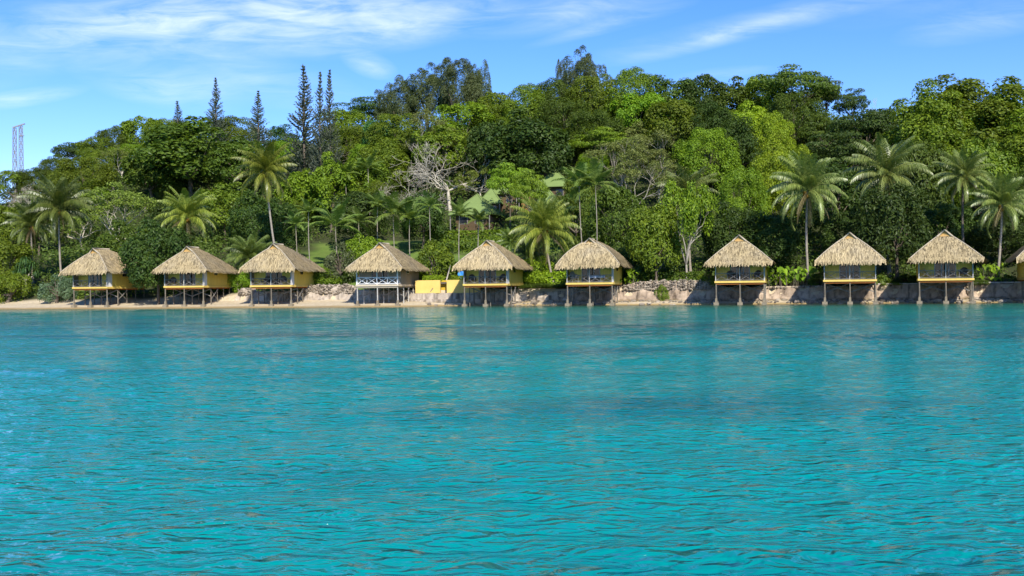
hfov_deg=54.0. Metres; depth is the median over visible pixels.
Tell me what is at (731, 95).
leaved tree
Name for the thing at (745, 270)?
sliding door
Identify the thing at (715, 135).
broadleaf tree
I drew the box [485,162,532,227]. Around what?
umbrella tree
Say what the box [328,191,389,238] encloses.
broadleaf tree
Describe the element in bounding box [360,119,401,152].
broadleaf tree
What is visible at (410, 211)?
slender palm
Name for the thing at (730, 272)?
patio chair
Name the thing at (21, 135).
lattice tower
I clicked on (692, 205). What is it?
pale limbed tree
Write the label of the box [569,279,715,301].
stone seawall
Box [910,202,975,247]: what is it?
broadleaf tree
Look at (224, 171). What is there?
leaved tree
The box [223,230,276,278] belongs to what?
coconut palm
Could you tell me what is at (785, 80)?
umbrella tree
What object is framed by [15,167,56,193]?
broadleaf tree
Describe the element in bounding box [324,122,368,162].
broadleaf tree
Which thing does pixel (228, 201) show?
broadleaf tree
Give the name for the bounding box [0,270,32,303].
shrub
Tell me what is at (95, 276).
sliding door
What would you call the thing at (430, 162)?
broadleaf tree
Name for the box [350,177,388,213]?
broadleaf tree
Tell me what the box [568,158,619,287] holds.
slender palm
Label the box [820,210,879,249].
broadleaf tree
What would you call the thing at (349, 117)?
broadleaf tree
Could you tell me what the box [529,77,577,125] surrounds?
broadleaf tree
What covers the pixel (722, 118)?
broadleaf tree
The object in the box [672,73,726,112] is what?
broadleaf tree
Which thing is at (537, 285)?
shrub
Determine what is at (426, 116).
feathery tree
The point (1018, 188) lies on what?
broadleaf tree
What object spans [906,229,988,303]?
beach bungalow
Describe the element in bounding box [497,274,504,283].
patio chair
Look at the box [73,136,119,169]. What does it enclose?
broadleaf tree
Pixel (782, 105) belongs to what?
broadleaf tree
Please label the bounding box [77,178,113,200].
broadleaf tree
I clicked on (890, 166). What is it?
coconut palm
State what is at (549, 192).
hillside cabin
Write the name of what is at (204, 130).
broadleaf tree
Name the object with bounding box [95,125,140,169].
broadleaf tree
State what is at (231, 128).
broadleaf tree
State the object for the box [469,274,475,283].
patio chair
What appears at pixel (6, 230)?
broadleaf tree
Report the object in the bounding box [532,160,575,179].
broadleaf tree
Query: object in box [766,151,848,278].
coconut palm
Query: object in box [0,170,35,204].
broadleaf tree
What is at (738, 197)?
broadleaf tree
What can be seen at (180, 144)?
leaved tree
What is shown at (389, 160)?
broadleaf tree
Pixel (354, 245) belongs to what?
shrub
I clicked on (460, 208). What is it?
slender palm
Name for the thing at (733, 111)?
broadleaf tree
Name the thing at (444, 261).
shrub
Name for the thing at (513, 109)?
broadleaf tree
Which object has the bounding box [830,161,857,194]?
broadleaf tree
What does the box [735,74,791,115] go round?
leaved tree
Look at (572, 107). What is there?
broadleaf tree
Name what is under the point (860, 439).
water
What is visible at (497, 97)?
broadleaf tree
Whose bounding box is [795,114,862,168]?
umbrella tree
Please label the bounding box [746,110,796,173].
broadleaf tree
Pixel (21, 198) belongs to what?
bare tree
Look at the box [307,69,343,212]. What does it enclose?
twin topped pine
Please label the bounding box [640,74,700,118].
broadleaf tree
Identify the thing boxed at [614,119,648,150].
broadleaf tree
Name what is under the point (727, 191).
broadleaf tree
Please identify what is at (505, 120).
broadleaf tree
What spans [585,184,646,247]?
broadleaf tree
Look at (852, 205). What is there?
broadleaf tree
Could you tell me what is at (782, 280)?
elephant ear plant
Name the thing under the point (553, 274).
hedge
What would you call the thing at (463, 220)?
window
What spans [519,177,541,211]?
hillside cabin
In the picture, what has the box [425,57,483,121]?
casuarina tree
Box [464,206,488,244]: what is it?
slender palm
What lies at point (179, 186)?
broadleaf tree
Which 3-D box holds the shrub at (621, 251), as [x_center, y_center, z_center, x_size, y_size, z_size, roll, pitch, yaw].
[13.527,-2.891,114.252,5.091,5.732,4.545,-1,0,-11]
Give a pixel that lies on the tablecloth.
(595, 276)
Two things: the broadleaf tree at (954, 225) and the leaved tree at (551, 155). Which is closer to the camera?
the broadleaf tree at (954, 225)
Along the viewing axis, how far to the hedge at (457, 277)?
111.76 m
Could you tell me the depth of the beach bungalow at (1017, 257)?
96.37 m
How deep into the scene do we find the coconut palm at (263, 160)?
121.51 m
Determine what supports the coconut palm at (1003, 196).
on the island terrain
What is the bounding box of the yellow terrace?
[409,280,484,303]
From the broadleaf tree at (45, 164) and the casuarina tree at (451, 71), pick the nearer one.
the casuarina tree at (451, 71)
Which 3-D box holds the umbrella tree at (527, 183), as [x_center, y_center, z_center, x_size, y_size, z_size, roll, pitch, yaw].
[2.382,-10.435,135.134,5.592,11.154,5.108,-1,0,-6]
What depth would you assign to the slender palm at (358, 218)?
135.72 m
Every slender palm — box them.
[280,210,310,250]
[293,197,323,259]
[304,197,362,252]
[331,159,359,211]
[341,206,376,252]
[351,151,383,219]
[359,190,389,237]
[370,190,419,246]
[390,197,427,255]
[413,190,445,269]
[444,198,473,278]
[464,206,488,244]
[552,161,593,287]
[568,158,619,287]
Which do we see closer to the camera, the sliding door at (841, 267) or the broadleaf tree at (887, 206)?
the sliding door at (841, 267)
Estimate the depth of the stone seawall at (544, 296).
109.58 m
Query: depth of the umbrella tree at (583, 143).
153.00 m
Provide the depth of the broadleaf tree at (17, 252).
129.98 m
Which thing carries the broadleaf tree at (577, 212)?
on the island terrain
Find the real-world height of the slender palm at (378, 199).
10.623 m
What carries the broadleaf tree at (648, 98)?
on the island terrain
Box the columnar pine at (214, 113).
[203,77,232,143]
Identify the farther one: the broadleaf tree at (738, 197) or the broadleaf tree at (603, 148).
the broadleaf tree at (603, 148)
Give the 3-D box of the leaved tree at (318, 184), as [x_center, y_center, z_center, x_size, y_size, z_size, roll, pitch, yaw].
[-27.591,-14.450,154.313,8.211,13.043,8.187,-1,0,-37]
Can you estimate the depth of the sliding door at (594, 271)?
103.99 m
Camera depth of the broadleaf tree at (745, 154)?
147.06 m
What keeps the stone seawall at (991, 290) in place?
on the island terrain
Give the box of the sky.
[0,0,1023,202]
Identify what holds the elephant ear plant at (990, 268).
on the island terrain
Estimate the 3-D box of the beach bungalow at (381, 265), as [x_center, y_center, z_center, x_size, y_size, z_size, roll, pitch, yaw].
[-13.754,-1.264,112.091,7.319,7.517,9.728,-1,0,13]
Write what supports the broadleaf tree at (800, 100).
on the island terrain
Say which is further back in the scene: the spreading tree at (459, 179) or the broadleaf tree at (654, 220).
the spreading tree at (459, 179)
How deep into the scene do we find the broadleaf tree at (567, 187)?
139.04 m
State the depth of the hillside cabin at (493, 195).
149.62 m
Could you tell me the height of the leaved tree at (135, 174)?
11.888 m
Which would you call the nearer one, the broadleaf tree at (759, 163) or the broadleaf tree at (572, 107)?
the broadleaf tree at (759, 163)
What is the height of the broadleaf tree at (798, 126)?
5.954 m
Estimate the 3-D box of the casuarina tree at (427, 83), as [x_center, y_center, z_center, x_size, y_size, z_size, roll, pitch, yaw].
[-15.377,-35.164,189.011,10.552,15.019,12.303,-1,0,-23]
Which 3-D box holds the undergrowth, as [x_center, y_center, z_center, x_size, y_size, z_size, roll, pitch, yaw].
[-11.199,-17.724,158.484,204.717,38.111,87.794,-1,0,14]
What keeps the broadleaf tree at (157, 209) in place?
on the island terrain
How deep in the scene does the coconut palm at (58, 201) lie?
131.48 m
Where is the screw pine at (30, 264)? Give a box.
[10,256,41,297]
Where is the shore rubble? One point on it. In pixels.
(802, 300)
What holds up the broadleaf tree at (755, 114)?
on the island terrain
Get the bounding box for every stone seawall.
[234,287,300,300]
[301,283,412,300]
[483,290,568,302]
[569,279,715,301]
[719,285,823,300]
[826,282,1023,299]
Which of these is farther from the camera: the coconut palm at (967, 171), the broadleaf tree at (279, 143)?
the broadleaf tree at (279, 143)
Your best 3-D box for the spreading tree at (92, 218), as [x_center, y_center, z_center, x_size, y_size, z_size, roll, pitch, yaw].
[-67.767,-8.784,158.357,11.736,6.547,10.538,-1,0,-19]
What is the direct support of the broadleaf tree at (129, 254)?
on the island terrain
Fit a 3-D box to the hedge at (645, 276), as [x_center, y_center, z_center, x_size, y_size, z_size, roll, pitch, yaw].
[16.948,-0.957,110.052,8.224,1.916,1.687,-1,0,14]
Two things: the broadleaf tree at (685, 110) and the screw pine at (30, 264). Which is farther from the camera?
the broadleaf tree at (685, 110)
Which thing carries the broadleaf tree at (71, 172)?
on the island terrain
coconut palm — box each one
[0,200,56,286]
[16,172,95,280]
[153,186,219,290]
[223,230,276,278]
[231,139,296,242]
[495,227,522,254]
[505,192,581,285]
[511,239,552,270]
[654,163,719,271]
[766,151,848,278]
[841,132,932,276]
[930,148,999,241]
[964,171,1023,279]
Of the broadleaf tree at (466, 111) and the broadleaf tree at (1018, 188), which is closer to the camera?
the broadleaf tree at (1018, 188)
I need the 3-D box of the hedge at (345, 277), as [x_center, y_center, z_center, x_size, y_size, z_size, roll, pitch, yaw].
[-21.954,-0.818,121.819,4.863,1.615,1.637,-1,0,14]
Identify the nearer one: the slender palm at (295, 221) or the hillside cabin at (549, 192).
the slender palm at (295, 221)
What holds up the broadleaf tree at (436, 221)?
on the island terrain
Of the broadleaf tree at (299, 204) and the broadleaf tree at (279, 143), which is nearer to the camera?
the broadleaf tree at (299, 204)
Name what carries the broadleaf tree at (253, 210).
on the island terrain
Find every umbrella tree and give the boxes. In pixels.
[50,142,85,160]
[332,96,400,121]
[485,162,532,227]
[509,169,548,239]
[568,126,634,172]
[749,63,841,141]
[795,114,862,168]
[797,130,883,199]
[804,77,844,112]
[824,108,901,179]
[831,88,871,118]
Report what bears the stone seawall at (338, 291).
on the island terrain
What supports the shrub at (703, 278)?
on the island terrain
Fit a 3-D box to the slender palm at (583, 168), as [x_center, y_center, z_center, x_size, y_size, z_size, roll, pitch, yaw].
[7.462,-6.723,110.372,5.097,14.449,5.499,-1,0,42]
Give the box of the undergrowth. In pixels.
[0,97,1019,298]
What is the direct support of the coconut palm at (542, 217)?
on the island terrain
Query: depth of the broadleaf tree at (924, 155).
116.94 m
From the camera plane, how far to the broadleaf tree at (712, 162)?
143.93 m
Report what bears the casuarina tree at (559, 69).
on the island terrain
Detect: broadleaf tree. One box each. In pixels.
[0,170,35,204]
[0,205,46,245]
[0,239,38,289]
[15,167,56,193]
[34,155,73,180]
[40,169,79,191]
[45,157,121,203]
[70,155,102,178]
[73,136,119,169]
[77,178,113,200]
[93,218,153,258]
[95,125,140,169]
[107,143,140,164]
[116,115,160,148]
[117,217,193,304]
[141,118,188,142]
[143,201,195,243]
[151,174,185,203]
[185,117,231,146]
[190,181,266,241]
[211,115,261,144]
[225,189,279,241]
[254,124,299,150]
[255,203,311,250]
[272,161,298,188]
[274,138,309,170]
[285,194,317,221]
[290,142,331,171]
[318,108,372,139]
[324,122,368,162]
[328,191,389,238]
[336,157,392,198]
[339,126,361,149]
[347,144,368,162]
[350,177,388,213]
[355,141,410,187]
[356,165,399,194]
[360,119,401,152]
[364,113,423,154]
[373,135,407,159]
[395,191,447,248]
[412,147,443,176]
[432,101,495,151]
[438,124,466,156]
[466,148,501,172]
[467,101,511,128]
[470,91,517,126]
[496,116,523,133]
[497,104,526,118]
[499,83,555,124]
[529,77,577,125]
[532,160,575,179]
[534,97,593,152]
[552,188,598,239]
[563,73,623,129]
[563,172,595,234]
[564,126,589,139]
[568,108,625,157]
[576,153,609,176]
[585,102,614,125]
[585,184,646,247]
[587,134,623,164]
[599,66,662,123]
[609,92,674,133]
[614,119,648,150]
[619,94,642,121]
[624,202,682,279]
[639,98,703,154]
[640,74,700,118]
[655,127,687,155]
[671,127,741,188]
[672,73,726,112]
[678,101,739,151]
[691,153,727,193]
[699,136,729,154]
[701,200,758,257]
[709,107,735,128]
[714,165,771,229]
[715,116,771,184]
[722,142,752,166]
[723,189,756,224]
[730,100,768,140]
[740,210,802,266]
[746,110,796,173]
[749,143,816,236]
[761,92,830,147]
[765,133,795,152]
[786,116,807,144]
[788,88,818,115]
[789,162,874,245]
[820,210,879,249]
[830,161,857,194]
[856,181,934,278]
[861,109,901,150]
[877,78,989,223]
[893,138,951,219]
[907,74,1023,216]
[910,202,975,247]
[945,136,1019,227]
[961,83,1023,173]
[961,217,1023,263]
[975,119,1023,198]
[992,167,1023,226]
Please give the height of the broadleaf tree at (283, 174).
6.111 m
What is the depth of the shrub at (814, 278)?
103.20 m
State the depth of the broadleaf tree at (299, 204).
156.33 m
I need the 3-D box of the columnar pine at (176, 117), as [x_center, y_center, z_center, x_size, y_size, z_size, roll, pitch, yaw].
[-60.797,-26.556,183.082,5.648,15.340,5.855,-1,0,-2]
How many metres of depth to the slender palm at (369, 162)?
153.37 m
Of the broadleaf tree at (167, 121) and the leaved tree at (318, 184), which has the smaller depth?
the leaved tree at (318, 184)
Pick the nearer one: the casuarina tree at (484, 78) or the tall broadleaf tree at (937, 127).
the tall broadleaf tree at (937, 127)
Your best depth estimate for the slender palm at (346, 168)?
152.68 m
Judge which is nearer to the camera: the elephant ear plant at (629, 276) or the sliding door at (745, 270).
the sliding door at (745, 270)
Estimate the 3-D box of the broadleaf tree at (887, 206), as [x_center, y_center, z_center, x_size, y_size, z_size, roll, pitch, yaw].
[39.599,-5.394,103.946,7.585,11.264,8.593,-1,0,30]
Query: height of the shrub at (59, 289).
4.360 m
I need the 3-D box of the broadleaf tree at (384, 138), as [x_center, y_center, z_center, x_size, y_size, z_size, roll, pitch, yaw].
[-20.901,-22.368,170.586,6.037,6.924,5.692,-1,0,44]
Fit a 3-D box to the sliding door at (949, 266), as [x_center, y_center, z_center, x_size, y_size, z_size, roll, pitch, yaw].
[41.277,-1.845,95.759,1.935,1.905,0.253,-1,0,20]
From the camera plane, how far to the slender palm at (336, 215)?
127.93 m
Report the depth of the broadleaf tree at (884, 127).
145.09 m
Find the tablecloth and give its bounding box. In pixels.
[590,275,605,277]
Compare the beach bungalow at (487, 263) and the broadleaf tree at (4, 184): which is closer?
the beach bungalow at (487, 263)
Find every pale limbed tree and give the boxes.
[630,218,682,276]
[655,177,718,278]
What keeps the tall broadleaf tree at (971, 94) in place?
on the island terrain
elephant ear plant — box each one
[615,269,639,287]
[755,266,821,286]
[976,263,1003,281]
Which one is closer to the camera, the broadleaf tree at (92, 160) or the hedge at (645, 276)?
the hedge at (645, 276)
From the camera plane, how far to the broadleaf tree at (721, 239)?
112.48 m
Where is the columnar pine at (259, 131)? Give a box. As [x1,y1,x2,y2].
[244,91,273,158]
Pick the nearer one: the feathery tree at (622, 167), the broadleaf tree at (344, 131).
the feathery tree at (622, 167)
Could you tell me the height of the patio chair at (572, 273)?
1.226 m
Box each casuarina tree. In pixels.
[373,74,423,132]
[400,62,456,127]
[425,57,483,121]
[464,59,491,106]
[553,59,565,94]
[561,44,608,101]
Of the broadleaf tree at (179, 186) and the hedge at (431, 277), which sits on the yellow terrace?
the hedge at (431, 277)
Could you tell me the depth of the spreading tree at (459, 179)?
153.51 m
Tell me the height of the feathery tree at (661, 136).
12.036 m
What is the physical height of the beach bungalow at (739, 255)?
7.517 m
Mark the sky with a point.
(71, 70)
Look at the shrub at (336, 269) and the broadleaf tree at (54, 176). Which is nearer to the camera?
the shrub at (336, 269)
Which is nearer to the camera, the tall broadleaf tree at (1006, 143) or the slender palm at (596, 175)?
the slender palm at (596, 175)
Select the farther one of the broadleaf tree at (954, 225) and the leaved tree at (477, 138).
the leaved tree at (477, 138)
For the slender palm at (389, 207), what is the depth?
128.36 m
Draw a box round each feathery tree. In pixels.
[402,106,461,179]
[582,134,648,185]
[604,158,674,203]
[613,129,690,203]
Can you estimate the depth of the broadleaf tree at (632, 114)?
164.23 m
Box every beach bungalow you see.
[58,248,145,307]
[151,246,240,307]
[236,243,325,306]
[344,242,430,305]
[451,240,533,306]
[552,238,633,305]
[701,234,777,304]
[810,232,889,303]
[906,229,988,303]
[1004,245,1023,302]
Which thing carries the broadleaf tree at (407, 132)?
on the island terrain
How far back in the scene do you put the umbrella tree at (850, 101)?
156.69 m
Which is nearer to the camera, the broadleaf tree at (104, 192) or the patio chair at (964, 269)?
the patio chair at (964, 269)
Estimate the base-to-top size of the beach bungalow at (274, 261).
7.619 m
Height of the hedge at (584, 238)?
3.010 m
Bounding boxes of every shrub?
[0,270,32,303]
[37,274,77,302]
[227,269,250,292]
[312,266,341,284]
[323,241,358,281]
[338,233,384,281]
[415,240,461,279]
[512,283,568,288]
[522,256,555,284]
[611,239,650,279]
[654,284,669,300]
[696,271,715,285]
[807,272,830,285]
[880,282,900,285]
[892,274,916,283]
[965,279,990,284]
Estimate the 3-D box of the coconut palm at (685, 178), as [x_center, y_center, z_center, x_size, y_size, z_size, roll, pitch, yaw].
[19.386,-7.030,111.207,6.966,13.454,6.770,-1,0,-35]
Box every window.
[460,217,467,223]
[556,189,563,195]
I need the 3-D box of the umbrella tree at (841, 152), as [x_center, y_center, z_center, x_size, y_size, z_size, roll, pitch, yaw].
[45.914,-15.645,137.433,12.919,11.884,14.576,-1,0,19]
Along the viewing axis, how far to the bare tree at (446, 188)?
154.01 m
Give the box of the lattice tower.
[12,123,24,186]
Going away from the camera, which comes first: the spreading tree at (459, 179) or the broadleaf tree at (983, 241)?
the broadleaf tree at (983, 241)
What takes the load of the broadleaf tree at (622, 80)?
on the island terrain
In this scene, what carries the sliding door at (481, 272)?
in the beach bungalow at (487, 263)
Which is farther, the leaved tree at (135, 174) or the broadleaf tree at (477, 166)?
the leaved tree at (135, 174)
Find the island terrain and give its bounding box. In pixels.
[0,119,1021,308]
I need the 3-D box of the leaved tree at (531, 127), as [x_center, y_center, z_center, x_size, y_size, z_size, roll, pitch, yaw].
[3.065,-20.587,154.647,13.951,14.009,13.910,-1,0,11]
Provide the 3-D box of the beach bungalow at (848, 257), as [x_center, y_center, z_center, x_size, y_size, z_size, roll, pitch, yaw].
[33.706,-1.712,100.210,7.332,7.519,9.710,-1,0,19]
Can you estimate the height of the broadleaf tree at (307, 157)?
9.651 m
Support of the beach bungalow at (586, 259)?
on the island terrain
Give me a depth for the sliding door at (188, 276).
115.31 m
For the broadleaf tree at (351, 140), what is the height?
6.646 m
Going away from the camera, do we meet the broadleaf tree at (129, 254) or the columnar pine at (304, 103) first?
the broadleaf tree at (129, 254)
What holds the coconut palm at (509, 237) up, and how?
on the island terrain
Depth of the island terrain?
124.18 m
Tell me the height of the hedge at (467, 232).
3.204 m
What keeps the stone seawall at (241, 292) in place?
on the island terrain
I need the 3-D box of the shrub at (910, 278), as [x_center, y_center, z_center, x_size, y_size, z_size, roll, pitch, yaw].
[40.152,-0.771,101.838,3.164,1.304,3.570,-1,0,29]
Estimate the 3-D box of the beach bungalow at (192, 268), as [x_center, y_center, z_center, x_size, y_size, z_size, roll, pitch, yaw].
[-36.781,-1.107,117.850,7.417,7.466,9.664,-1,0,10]
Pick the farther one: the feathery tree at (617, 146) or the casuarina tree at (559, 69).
the casuarina tree at (559, 69)
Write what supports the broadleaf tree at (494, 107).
on the island terrain
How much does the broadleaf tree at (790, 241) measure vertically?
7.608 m
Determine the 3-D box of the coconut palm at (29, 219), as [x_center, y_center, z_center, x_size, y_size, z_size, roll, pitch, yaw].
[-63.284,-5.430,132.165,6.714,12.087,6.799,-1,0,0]
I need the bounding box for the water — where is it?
[0,303,1023,575]
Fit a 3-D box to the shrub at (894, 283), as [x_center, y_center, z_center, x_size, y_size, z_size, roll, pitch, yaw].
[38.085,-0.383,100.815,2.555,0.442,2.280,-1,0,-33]
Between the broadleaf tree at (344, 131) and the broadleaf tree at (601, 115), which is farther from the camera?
the broadleaf tree at (344, 131)
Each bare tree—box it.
[5,185,41,208]
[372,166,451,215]
[389,141,494,210]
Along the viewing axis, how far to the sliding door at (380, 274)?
109.59 m
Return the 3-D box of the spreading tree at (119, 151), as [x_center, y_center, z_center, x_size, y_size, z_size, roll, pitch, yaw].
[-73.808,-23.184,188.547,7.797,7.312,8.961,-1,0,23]
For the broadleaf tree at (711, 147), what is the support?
on the island terrain
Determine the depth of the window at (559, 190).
149.75 m
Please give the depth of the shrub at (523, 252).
118.36 m
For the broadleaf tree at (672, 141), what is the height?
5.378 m
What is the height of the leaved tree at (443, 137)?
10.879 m
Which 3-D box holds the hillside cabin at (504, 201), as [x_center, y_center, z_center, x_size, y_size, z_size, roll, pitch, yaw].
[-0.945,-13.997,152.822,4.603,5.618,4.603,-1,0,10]
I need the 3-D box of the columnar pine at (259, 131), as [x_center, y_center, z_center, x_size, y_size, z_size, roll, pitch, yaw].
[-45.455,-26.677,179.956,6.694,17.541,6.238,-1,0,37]
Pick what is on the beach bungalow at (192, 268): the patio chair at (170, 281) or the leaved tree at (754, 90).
the patio chair at (170, 281)
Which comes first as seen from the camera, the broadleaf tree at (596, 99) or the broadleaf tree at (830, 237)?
the broadleaf tree at (830, 237)
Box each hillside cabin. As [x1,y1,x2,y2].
[448,193,505,235]
[483,189,503,219]
[494,182,518,212]
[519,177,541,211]
[531,190,561,212]
[541,170,575,197]
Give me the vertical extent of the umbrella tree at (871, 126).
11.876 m
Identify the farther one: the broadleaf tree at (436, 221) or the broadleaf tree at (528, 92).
the broadleaf tree at (528, 92)
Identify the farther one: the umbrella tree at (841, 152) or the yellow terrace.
the umbrella tree at (841, 152)
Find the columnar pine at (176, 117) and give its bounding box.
[170,101,183,123]
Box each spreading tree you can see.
[44,211,118,249]
[79,180,167,238]
[92,144,140,177]
[452,165,502,195]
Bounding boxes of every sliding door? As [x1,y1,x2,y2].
[88,273,101,286]
[180,272,195,285]
[266,270,281,284]
[372,270,387,284]
[479,268,495,283]
[582,266,599,282]
[730,264,749,280]
[839,263,859,279]
[934,261,955,278]
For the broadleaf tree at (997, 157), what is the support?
on the island terrain
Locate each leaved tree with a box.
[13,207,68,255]
[119,145,187,203]
[127,115,245,198]
[202,136,268,190]
[274,168,319,220]
[305,151,357,232]
[411,124,467,185]
[462,119,515,190]
[480,108,574,172]
[514,132,572,177]
[703,76,763,113]
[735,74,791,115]
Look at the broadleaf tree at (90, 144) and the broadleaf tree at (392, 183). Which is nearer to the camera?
the broadleaf tree at (392, 183)
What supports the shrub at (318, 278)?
on the island terrain
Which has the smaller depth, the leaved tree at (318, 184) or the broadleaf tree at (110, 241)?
the broadleaf tree at (110, 241)
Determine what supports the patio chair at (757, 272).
on the beach bungalow at (739, 255)
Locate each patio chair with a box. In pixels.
[169,277,175,285]
[280,276,286,281]
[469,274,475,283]
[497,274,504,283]
[570,271,578,282]
[727,270,734,280]
[751,270,760,280]
[958,267,967,276]
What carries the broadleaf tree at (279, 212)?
on the island terrain
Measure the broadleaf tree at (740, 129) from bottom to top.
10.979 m
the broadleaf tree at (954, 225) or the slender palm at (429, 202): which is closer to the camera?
the broadleaf tree at (954, 225)
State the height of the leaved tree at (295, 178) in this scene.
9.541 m
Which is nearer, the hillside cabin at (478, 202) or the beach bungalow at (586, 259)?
the beach bungalow at (586, 259)
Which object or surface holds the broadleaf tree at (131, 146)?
on the island terrain
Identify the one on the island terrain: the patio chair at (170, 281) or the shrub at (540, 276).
the shrub at (540, 276)
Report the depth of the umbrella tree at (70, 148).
209.42 m
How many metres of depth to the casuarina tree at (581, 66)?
171.59 m
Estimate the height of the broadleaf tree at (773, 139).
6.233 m
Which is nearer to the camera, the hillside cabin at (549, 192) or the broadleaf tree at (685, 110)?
the hillside cabin at (549, 192)
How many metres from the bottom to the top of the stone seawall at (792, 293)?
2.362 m
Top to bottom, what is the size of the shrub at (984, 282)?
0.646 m
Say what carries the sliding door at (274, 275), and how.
in the beach bungalow at (274, 261)
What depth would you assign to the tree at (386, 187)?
152.99 m
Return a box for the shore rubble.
[423,296,1022,305]
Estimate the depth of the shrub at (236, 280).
120.71 m
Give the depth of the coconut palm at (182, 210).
123.71 m
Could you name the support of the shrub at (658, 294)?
on the island terrain
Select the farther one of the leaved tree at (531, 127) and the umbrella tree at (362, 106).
the umbrella tree at (362, 106)
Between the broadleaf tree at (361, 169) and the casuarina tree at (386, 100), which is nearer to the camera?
the broadleaf tree at (361, 169)
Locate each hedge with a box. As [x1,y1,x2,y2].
[315,275,350,284]
[422,275,444,279]
[424,229,512,251]
[451,275,462,279]
[523,271,566,287]
[564,235,623,251]
[631,270,703,280]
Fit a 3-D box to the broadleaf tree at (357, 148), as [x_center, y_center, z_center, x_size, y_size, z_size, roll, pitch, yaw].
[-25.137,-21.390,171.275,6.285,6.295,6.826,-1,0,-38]
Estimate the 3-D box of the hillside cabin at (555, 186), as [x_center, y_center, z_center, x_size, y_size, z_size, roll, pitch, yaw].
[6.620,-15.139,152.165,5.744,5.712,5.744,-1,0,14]
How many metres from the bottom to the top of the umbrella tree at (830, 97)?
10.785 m
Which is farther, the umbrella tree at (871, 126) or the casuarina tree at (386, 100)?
the casuarina tree at (386, 100)
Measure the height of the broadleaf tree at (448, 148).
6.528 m
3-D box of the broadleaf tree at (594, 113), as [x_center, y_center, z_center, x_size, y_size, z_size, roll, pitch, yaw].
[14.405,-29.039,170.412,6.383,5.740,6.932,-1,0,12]
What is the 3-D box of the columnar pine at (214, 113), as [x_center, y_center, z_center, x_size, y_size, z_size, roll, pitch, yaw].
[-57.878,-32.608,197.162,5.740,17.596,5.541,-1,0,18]
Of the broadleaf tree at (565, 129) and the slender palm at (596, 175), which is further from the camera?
the broadleaf tree at (565, 129)
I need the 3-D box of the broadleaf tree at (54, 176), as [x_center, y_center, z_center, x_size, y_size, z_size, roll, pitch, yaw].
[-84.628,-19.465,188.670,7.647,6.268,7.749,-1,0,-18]
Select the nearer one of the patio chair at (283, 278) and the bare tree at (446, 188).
the patio chair at (283, 278)
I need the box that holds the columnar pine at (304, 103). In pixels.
[281,65,323,187]
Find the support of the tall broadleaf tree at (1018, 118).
on the island terrain
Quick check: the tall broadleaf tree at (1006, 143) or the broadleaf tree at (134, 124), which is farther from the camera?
the broadleaf tree at (134, 124)
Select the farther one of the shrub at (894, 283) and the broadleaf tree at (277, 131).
the broadleaf tree at (277, 131)
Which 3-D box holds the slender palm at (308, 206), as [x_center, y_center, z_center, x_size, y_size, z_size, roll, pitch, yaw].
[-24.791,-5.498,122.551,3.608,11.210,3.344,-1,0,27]
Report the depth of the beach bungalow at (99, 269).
117.86 m
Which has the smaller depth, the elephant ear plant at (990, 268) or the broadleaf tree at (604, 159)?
the elephant ear plant at (990, 268)
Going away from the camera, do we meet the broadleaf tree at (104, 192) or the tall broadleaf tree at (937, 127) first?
the tall broadleaf tree at (937, 127)

